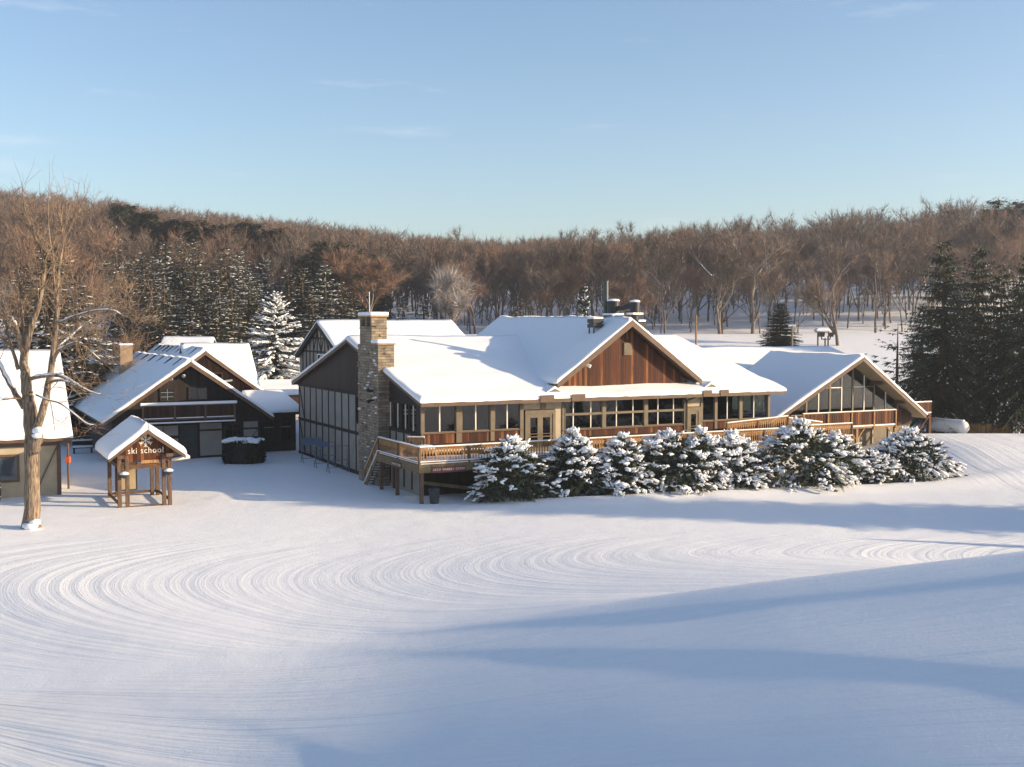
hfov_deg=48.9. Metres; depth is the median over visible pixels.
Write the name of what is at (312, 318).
spruce
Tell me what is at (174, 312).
spruce
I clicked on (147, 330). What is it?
spruce
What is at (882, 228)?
bare tree
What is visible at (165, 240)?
pine
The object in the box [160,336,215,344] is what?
snow
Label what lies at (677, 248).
bare tree
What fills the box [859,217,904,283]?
bare tree
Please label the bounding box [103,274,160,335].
spruce
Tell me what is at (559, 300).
bare tree
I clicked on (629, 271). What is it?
bare tree
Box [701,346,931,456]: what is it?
glass fronted house
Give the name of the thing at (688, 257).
bare tree
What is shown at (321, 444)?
ski rack
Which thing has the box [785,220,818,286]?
bare tree
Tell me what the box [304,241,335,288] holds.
pine
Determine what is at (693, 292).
bare tree
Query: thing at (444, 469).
deck sign
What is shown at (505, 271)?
bare tree
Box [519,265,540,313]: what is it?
bare tree
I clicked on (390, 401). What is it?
window
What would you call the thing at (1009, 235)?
bare tree
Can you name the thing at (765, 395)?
window
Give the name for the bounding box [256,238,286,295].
pine
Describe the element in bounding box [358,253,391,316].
pine
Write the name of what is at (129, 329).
spruce
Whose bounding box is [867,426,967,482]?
snowy spruce
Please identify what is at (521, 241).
bare tree
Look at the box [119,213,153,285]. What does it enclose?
pine
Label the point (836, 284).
bare tree
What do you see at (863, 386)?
window
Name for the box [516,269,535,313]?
bare tree
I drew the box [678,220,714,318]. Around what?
bare tree
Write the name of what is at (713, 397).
window
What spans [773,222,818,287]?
bare tree
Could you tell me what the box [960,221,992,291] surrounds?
bare tree
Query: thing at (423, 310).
spruce
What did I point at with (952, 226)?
bare tree
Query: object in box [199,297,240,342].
spruce
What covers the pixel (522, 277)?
bare tree
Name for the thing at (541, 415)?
door
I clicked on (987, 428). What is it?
wooden bin
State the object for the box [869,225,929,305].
bare tree
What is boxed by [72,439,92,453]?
bench
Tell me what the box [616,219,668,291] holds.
bare tree
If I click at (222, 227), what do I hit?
pine
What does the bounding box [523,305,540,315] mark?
spruce
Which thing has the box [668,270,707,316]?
bare tree
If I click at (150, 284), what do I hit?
spruce
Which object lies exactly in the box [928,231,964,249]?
bare tree
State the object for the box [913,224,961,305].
bare tree
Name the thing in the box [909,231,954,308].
bare tree
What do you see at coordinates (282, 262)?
pine
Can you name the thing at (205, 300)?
spruce
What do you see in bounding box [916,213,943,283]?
bare tree
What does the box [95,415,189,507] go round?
sign kiosk
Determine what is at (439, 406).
window
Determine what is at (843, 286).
bare tree
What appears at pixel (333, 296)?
spruce
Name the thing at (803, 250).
bare tree
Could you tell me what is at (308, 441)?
ski rack
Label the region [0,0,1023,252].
sky
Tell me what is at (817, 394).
window
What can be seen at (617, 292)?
bare tree
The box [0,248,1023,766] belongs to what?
ground
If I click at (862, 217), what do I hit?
bare tree
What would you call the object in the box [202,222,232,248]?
pine
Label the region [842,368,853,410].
window
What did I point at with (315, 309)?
spruce
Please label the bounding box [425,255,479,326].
bare tree
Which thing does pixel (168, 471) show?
hanging bowl
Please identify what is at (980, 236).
bare tree
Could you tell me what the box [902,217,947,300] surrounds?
bare tree
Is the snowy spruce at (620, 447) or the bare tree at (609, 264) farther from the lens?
the bare tree at (609, 264)
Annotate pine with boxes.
[102,200,121,240]
[103,205,133,278]
[116,205,140,228]
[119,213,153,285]
[120,202,140,224]
[121,210,156,275]
[138,208,162,230]
[138,212,167,283]
[146,220,177,301]
[149,222,180,301]
[149,228,169,293]
[156,217,182,275]
[158,226,189,286]
[166,220,194,287]
[171,219,198,272]
[176,228,201,251]
[180,228,217,293]
[188,217,217,252]
[195,225,219,264]
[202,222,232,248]
[214,223,238,298]
[225,222,252,280]
[228,219,258,300]
[231,221,265,286]
[239,222,273,298]
[248,241,271,304]
[251,229,282,299]
[252,228,276,305]
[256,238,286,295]
[258,226,291,290]
[265,237,296,296]
[271,249,301,284]
[283,259,317,322]
[290,253,317,291]
[292,251,327,303]
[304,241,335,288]
[313,239,329,290]
[316,247,354,311]
[316,248,344,317]
[322,239,345,290]
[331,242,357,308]
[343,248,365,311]
[346,253,381,317]
[353,252,395,318]
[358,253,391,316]
[371,262,394,319]
[865,319,912,385]
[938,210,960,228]
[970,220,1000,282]
[975,197,1016,275]
[1000,200,1023,272]
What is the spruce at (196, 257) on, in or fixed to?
on the ground
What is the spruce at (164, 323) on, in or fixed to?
on the ground
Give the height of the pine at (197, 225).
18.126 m
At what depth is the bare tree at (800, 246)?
207.03 m
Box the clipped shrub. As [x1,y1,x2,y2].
[221,436,266,463]
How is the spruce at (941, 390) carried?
on the ground
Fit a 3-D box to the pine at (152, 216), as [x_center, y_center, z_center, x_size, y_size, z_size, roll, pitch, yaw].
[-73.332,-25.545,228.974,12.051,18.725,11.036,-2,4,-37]
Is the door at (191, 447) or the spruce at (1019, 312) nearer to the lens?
the door at (191, 447)
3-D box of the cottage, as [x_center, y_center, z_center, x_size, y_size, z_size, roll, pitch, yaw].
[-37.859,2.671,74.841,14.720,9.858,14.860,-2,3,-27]
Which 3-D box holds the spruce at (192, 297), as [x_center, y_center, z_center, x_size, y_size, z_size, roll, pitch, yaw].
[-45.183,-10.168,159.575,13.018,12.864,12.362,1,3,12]
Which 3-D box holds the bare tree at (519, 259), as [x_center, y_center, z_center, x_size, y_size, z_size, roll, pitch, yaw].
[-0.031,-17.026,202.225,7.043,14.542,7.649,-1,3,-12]
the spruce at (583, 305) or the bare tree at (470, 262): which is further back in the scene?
the bare tree at (470, 262)
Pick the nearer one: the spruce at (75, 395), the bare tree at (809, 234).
the spruce at (75, 395)
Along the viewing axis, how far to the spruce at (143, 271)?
164.23 m
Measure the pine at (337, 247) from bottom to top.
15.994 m
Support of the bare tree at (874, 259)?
on the ground
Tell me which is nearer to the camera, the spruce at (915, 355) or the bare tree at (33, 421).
the bare tree at (33, 421)
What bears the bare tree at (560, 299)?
on the ground
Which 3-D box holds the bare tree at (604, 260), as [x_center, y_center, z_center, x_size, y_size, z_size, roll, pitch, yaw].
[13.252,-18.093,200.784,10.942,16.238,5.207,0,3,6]
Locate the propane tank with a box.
[931,417,969,432]
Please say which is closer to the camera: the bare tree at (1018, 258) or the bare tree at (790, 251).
the bare tree at (1018, 258)
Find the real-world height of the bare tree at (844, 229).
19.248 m
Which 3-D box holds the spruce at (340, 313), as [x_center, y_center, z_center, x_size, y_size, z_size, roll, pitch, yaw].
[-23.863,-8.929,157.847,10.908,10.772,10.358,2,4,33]
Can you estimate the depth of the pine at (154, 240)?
227.47 m
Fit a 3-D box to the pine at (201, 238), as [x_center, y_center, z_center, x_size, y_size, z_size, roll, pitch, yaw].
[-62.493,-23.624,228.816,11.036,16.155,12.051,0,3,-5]
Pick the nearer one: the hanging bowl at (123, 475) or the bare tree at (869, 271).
the hanging bowl at (123, 475)
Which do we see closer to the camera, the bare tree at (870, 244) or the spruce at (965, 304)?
the spruce at (965, 304)
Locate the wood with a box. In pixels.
[0,186,1023,324]
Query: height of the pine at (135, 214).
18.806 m
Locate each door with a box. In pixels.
[180,425,196,456]
[528,414,539,451]
[540,413,552,450]
[689,411,697,436]
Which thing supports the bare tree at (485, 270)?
on the ground
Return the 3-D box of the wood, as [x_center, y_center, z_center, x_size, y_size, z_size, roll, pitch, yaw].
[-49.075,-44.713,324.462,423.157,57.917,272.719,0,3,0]
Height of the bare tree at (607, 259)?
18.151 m
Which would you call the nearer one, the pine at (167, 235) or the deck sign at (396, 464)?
the deck sign at (396, 464)
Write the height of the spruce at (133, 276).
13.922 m
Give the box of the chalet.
[69,351,273,461]
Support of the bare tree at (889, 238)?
on the ground
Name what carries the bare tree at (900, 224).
on the ground
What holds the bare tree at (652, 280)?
on the ground
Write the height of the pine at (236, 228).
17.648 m
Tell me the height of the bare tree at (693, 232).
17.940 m
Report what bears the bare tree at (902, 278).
on the ground
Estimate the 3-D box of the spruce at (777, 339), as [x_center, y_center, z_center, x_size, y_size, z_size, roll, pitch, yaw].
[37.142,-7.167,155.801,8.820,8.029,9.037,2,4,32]
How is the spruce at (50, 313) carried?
on the ground
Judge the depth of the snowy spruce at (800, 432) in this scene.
75.03 m
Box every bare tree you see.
[0,155,175,529]
[0,212,79,348]
[27,267,168,363]
[39,222,130,359]
[317,242,413,311]
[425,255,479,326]
[439,258,489,333]
[444,251,484,330]
[445,225,482,322]
[445,253,478,333]
[468,236,512,317]
[469,240,501,309]
[469,257,504,324]
[471,275,513,322]
[472,250,502,325]
[474,237,539,315]
[475,263,499,323]
[477,244,526,315]
[480,254,518,305]
[482,240,512,318]
[490,284,504,320]
[501,241,530,302]
[503,250,524,316]
[503,255,525,316]
[508,245,542,315]
[509,243,538,310]
[514,236,537,307]
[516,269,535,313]
[517,254,566,315]
[517,260,563,315]
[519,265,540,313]
[520,238,558,305]
[522,236,558,315]
[522,237,574,315]
[523,238,577,315]
[528,254,593,315]
[533,278,578,315]
[534,236,589,315]
[537,265,575,315]
[545,228,576,310]
[549,235,582,312]
[557,223,613,314]
[562,227,616,315]
[564,240,614,298]
[566,246,608,315]
[567,248,601,313]
[578,239,632,315]
[578,243,607,315]
[583,271,611,316]
[586,233,631,304]
[591,240,635,290]
[595,267,661,319]
[598,247,650,315]
[605,255,650,316]
[611,238,658,296]
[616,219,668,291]
[627,234,677,318]
[629,270,652,329]
[631,236,665,322]
[635,230,667,300]
[638,247,685,333]
[639,250,687,333]
[640,234,682,323]
[641,265,671,316]
[643,271,679,326]
[647,262,669,317]
[648,239,680,314]
[657,230,698,312]
[657,238,686,321]
[662,245,678,316]
[666,226,693,313]
[666,272,698,318]
[668,233,722,324]
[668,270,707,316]
[669,262,702,323]
[674,224,765,333]
[676,221,717,296]
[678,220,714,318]
[679,262,705,328]
[680,262,705,331]
[682,236,731,321]
[691,240,768,333]
[692,245,727,319]
[697,253,741,325]
[698,229,730,311]
[698,267,718,324]
[699,230,747,326]
[706,215,756,304]
[706,223,794,333]
[724,227,778,322]
[724,263,773,318]
[725,265,777,333]
[736,222,757,298]
[743,233,775,300]
[752,239,775,304]
[755,255,795,323]
[757,266,779,318]
[761,251,801,310]
[764,239,793,310]
[766,266,785,324]
[771,256,808,324]
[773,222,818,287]
[774,230,801,286]
[775,239,804,314]
[779,250,813,323]
[782,224,815,296]
[784,218,835,271]
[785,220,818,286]
[787,233,870,345]
[789,235,816,307]
[791,232,823,287]
[792,247,832,319]
[793,257,826,332]
[801,255,830,325]
[806,229,833,281]
[810,232,857,313]
[812,219,840,286]
[818,221,908,320]
[820,241,855,323]
[820,248,838,296]
[820,265,849,332]
[823,213,867,304]
[828,251,867,327]
[830,212,857,294]
[832,251,859,318]
[837,252,850,312]
[841,213,864,239]
[842,232,904,332]
[849,261,871,323]
[850,254,916,325]
[851,241,910,318]
[854,227,882,306]
[855,235,917,328]
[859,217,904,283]
[864,260,890,311]
[865,249,902,331]
[866,229,913,322]
[867,255,898,313]
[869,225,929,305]
[873,237,898,310]
[875,221,892,284]
[876,221,913,293]
[879,221,904,238]
[882,219,921,289]
[882,263,928,318]
[886,240,932,309]
[893,236,932,315]
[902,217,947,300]
[905,233,963,311]
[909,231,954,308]
[909,233,966,322]
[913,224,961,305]
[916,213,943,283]
[923,211,949,237]
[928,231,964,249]
[928,243,977,325]
[931,271,962,303]
[934,243,968,284]
[940,210,972,247]
[946,245,974,299]
[947,272,975,316]
[950,220,1012,285]
[950,252,971,296]
[952,215,994,259]
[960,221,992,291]
[961,260,999,319]
[965,246,1007,293]
[966,218,1001,298]
[966,237,1023,321]
[973,208,1012,284]
[983,217,1023,300]
[983,224,1023,299]
[983,234,1004,286]
[984,240,1018,312]
[998,208,1023,278]
[999,230,1019,282]
[1006,210,1023,288]
[1006,235,1023,287]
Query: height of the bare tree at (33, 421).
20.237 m
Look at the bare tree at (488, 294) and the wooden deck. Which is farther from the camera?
the bare tree at (488, 294)
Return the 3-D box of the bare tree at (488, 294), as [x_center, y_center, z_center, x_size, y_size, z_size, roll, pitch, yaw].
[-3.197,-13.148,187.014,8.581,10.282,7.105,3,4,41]
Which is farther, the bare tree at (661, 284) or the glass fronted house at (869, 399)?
the bare tree at (661, 284)
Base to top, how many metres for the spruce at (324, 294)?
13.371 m
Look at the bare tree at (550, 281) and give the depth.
181.32 m
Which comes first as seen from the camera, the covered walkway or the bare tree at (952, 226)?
the covered walkway
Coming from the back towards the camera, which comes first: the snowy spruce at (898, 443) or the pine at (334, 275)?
the pine at (334, 275)
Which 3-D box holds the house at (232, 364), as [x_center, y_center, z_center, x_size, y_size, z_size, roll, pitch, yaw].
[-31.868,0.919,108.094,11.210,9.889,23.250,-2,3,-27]
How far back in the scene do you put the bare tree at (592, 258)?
192.57 m
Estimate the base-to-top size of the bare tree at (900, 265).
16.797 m
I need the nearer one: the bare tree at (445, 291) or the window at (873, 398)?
the window at (873, 398)
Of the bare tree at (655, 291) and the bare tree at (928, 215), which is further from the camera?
the bare tree at (928, 215)
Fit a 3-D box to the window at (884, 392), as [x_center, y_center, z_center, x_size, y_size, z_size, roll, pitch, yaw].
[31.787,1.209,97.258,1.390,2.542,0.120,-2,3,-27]
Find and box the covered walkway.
[258,379,298,403]
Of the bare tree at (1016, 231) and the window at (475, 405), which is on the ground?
the bare tree at (1016, 231)
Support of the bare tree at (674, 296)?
on the ground
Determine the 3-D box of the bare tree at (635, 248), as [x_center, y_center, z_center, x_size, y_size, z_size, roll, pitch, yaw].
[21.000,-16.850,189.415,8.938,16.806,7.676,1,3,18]
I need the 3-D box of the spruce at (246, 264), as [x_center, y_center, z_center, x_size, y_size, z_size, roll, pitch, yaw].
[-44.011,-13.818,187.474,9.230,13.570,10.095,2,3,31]
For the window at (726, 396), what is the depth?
82.43 m
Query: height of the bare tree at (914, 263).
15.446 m
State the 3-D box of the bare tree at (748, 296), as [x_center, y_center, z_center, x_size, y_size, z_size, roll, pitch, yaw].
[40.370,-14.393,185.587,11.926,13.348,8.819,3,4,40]
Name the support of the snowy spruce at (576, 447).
on the ground
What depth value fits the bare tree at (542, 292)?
197.97 m
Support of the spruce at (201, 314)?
on the ground
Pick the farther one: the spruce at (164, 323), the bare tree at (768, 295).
the bare tree at (768, 295)
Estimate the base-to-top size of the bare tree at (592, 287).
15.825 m
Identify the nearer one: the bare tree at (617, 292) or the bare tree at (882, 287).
the bare tree at (617, 292)
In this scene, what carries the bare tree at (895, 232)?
on the ground
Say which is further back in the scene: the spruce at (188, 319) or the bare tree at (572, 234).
the bare tree at (572, 234)
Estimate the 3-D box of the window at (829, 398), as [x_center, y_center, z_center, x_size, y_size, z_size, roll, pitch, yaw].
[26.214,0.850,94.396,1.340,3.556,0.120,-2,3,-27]
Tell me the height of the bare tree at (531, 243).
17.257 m
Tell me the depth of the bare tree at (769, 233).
196.88 m
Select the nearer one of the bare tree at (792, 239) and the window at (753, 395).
the window at (753, 395)
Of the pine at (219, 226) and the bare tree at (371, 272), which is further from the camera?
the pine at (219, 226)
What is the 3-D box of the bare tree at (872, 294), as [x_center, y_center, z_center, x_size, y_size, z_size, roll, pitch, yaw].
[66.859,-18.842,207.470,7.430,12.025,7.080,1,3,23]
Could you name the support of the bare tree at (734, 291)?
on the ground
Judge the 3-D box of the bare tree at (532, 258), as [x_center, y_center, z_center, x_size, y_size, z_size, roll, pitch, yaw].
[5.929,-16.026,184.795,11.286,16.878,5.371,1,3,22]
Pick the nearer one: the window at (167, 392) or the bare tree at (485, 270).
the window at (167, 392)
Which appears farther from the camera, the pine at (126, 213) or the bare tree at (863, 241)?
the pine at (126, 213)
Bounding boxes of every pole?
[695,315,696,344]
[788,325,795,345]
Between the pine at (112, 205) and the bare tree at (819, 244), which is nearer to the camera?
the bare tree at (819, 244)
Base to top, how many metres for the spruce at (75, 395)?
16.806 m
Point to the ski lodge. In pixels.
(525, 378)
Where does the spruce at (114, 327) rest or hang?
on the ground
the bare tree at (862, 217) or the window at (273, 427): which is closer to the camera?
the window at (273, 427)
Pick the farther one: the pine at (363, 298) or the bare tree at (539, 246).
the bare tree at (539, 246)
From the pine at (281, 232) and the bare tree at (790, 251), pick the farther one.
the pine at (281, 232)
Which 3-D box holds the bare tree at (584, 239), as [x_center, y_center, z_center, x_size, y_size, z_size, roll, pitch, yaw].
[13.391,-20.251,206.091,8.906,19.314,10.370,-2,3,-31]
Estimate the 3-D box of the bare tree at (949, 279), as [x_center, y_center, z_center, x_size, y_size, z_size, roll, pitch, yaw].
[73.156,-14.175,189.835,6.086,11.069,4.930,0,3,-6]
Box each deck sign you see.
[392,460,400,468]
[432,465,465,472]
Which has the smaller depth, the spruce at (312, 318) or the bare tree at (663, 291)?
the spruce at (312, 318)
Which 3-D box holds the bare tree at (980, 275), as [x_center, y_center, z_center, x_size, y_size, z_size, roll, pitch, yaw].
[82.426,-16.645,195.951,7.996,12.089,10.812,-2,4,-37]
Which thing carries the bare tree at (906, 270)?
on the ground
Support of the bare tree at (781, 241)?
on the ground
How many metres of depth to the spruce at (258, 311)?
149.54 m
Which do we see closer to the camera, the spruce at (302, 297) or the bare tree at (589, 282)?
the spruce at (302, 297)
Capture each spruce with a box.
[0,248,118,439]
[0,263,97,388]
[37,282,117,443]
[93,226,133,333]
[97,282,144,351]
[97,307,154,363]
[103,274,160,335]
[105,254,158,339]
[106,251,165,339]
[112,302,172,362]
[115,266,184,349]
[134,282,192,351]
[148,242,181,311]
[155,293,192,341]
[156,262,196,333]
[158,236,212,319]
[168,266,224,334]
[172,239,216,320]
[174,307,201,335]
[175,273,229,337]
[177,297,220,335]
[191,272,245,339]
[195,247,260,338]
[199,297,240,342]
[201,261,222,316]
[207,281,270,368]
[221,274,286,365]
[228,251,265,327]
[233,260,262,324]
[235,302,292,367]
[239,283,268,328]
[245,291,304,379]
[246,281,292,333]
[252,260,281,326]
[263,270,310,353]
[269,287,317,337]
[273,267,330,344]
[282,289,326,363]
[291,274,337,320]
[291,297,331,351]
[305,265,343,320]
[305,302,355,328]
[318,281,353,318]
[323,281,358,318]
[332,296,366,318]
[392,296,412,319]
[411,298,438,318]
[464,433,563,502]
[508,299,531,316]
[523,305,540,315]
[536,426,614,497]
[571,285,591,315]
[580,431,660,496]
[617,427,718,494]
[664,425,737,491]
[686,428,783,490]
[732,415,859,491]
[756,303,802,346]
[793,429,892,485]
[832,449,915,484]
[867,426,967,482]
[892,302,936,399]
[896,240,997,432]
[910,284,992,422]
[951,243,1015,429]
[958,264,1023,433]
[980,252,1023,433]
[985,283,1023,362]
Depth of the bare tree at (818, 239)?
205.22 m
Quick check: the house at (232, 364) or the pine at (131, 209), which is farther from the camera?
the pine at (131, 209)
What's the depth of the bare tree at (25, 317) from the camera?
117.49 m
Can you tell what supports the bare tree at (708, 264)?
on the ground
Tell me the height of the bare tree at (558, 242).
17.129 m
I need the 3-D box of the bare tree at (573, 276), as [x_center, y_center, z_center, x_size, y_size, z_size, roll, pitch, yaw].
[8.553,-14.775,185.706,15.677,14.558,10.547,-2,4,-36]
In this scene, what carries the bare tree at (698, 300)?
on the ground
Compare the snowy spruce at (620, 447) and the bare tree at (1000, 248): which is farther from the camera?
the bare tree at (1000, 248)
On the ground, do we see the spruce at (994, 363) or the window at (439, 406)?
the spruce at (994, 363)
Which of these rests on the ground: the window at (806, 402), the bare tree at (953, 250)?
the bare tree at (953, 250)
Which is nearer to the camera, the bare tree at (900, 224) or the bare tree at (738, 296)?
the bare tree at (738, 296)
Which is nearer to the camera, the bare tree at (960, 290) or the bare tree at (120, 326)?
the bare tree at (120, 326)
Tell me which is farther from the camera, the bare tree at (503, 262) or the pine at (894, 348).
the bare tree at (503, 262)
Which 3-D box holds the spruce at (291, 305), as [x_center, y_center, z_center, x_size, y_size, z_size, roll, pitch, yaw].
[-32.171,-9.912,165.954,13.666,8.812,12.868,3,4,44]
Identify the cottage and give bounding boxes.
[0,349,72,497]
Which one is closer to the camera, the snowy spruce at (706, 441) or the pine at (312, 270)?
the snowy spruce at (706, 441)
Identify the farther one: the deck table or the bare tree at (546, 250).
the bare tree at (546, 250)
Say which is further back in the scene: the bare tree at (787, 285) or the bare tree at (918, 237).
the bare tree at (918, 237)
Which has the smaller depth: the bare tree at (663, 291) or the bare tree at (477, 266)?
the bare tree at (477, 266)
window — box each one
[0,454,19,482]
[160,388,174,400]
[188,387,207,400]
[224,423,240,438]
[263,421,274,441]
[280,421,291,440]
[355,396,357,423]
[390,401,393,427]
[394,402,400,428]
[401,403,408,430]
[409,404,416,432]
[424,406,455,432]
[462,405,489,431]
[494,404,519,429]
[564,401,601,429]
[606,399,643,427]
[648,398,683,425]
[703,397,713,420]
[717,396,738,419]
[742,395,766,418]
[755,395,765,416]
[790,402,806,415]
[817,394,818,411]
[823,385,830,414]
[831,376,842,410]
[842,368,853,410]
[854,375,864,409]
[865,384,874,409]
[884,392,885,408]
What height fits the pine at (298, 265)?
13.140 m
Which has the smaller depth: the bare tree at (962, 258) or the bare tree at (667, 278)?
the bare tree at (962, 258)
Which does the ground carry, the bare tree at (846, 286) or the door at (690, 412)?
the bare tree at (846, 286)
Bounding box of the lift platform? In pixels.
[814,328,833,345]
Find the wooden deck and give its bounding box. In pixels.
[364,415,853,503]
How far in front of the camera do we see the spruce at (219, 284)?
155.43 m
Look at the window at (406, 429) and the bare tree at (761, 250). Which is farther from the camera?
the bare tree at (761, 250)
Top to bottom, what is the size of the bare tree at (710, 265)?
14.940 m
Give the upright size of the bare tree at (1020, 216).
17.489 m
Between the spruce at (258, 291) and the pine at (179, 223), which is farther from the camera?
the pine at (179, 223)
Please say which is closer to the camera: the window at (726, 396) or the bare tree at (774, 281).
the window at (726, 396)
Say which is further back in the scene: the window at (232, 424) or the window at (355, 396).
the window at (232, 424)
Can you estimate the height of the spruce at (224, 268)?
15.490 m
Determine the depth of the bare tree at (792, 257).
206.96 m
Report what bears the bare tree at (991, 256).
on the ground
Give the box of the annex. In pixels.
[242,390,298,451]
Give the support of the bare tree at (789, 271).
on the ground
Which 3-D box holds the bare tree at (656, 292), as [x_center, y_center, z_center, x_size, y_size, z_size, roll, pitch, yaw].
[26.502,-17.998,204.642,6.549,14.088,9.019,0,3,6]
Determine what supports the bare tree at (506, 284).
on the ground
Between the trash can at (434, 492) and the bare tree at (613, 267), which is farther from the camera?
the bare tree at (613, 267)
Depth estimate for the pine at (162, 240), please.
227.38 m
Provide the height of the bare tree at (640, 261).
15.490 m
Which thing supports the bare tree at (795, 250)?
on the ground
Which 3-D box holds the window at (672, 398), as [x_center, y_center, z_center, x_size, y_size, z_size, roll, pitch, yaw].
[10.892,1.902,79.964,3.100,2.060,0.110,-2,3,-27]
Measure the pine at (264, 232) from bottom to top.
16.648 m
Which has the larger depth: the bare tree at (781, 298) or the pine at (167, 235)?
the pine at (167, 235)
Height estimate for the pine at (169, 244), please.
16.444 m
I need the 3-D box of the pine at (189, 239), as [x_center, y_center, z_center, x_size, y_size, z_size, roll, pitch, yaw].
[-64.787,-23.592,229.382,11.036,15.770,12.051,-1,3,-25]
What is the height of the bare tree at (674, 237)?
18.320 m
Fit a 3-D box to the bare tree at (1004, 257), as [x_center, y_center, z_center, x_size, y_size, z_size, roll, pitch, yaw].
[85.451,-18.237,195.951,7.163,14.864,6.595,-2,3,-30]
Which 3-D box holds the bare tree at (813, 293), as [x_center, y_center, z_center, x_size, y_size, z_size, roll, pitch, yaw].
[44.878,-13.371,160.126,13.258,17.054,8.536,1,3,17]
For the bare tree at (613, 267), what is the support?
on the ground
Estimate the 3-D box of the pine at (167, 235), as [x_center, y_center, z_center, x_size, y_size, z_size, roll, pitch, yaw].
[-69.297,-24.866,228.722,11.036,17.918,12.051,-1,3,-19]
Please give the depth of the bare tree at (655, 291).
210.44 m
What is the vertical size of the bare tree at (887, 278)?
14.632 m
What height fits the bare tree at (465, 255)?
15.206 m
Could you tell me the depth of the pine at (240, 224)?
227.65 m
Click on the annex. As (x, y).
(278, 432)
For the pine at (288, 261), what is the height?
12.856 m
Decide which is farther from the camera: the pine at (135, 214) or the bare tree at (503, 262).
the pine at (135, 214)
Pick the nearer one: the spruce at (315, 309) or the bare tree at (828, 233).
the spruce at (315, 309)
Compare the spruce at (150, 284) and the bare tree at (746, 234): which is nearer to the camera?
the spruce at (150, 284)
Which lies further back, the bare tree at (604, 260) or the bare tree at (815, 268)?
the bare tree at (604, 260)
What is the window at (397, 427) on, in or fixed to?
in the ski lodge
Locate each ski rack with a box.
[301,437,321,462]
[314,441,335,467]
[326,445,348,472]
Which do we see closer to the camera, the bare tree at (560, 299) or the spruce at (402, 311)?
the spruce at (402, 311)
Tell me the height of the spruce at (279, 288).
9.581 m
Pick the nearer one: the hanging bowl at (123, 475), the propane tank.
the hanging bowl at (123, 475)
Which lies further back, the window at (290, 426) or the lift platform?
the lift platform
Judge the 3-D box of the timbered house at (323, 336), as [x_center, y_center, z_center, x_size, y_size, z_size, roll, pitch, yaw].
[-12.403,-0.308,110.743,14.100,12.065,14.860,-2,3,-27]
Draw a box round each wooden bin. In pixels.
[969,422,991,432]
[986,422,1012,432]
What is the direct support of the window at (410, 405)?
in the ski lodge
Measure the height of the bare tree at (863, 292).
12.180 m
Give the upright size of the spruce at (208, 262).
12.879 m
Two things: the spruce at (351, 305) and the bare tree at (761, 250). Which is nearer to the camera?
the spruce at (351, 305)
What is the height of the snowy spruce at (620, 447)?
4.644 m
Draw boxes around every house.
[118,342,263,392]
[294,319,464,371]
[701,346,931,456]
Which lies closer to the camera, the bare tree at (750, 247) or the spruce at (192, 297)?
the spruce at (192, 297)
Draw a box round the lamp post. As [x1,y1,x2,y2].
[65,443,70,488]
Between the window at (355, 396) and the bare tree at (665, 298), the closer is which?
the window at (355, 396)
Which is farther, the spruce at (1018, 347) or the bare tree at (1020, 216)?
the bare tree at (1020, 216)
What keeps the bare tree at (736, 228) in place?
on the ground
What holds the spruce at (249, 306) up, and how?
on the ground
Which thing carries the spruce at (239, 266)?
on the ground
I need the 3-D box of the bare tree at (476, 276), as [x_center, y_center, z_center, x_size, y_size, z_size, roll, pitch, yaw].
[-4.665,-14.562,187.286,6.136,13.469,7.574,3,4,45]
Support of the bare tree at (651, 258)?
on the ground
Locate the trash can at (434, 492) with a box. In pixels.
[428,487,439,503]
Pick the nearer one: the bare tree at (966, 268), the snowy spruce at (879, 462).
the snowy spruce at (879, 462)
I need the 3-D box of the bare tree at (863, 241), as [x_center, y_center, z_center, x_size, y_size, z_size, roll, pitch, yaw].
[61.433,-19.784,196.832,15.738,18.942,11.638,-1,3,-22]
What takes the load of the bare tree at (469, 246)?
on the ground
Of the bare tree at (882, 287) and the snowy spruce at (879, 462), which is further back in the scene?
the bare tree at (882, 287)
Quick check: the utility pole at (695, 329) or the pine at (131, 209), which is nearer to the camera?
the utility pole at (695, 329)
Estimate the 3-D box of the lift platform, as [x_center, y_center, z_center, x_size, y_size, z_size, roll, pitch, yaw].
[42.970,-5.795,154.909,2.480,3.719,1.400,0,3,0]
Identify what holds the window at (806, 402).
in the glass fronted house at (869, 399)
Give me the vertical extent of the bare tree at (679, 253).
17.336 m
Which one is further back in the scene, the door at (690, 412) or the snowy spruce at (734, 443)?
the door at (690, 412)
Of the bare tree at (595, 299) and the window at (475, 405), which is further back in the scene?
the bare tree at (595, 299)
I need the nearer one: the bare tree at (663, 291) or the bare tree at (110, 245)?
the bare tree at (110, 245)
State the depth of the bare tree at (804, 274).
181.99 m
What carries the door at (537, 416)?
in the ski lodge
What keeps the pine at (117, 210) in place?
on the ground
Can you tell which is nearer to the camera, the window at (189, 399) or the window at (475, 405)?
the window at (475, 405)
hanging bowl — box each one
[119,472,128,478]
[164,468,172,474]
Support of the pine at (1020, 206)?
on the ground
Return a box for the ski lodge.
[291,281,786,495]
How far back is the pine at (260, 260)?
227.41 m
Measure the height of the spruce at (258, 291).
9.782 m
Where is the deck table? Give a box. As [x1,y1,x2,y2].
[417,445,432,458]
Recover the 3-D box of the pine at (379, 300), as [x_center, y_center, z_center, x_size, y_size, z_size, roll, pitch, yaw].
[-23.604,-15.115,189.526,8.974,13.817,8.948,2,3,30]
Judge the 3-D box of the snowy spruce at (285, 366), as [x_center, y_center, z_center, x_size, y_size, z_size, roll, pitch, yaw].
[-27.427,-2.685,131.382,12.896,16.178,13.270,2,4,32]

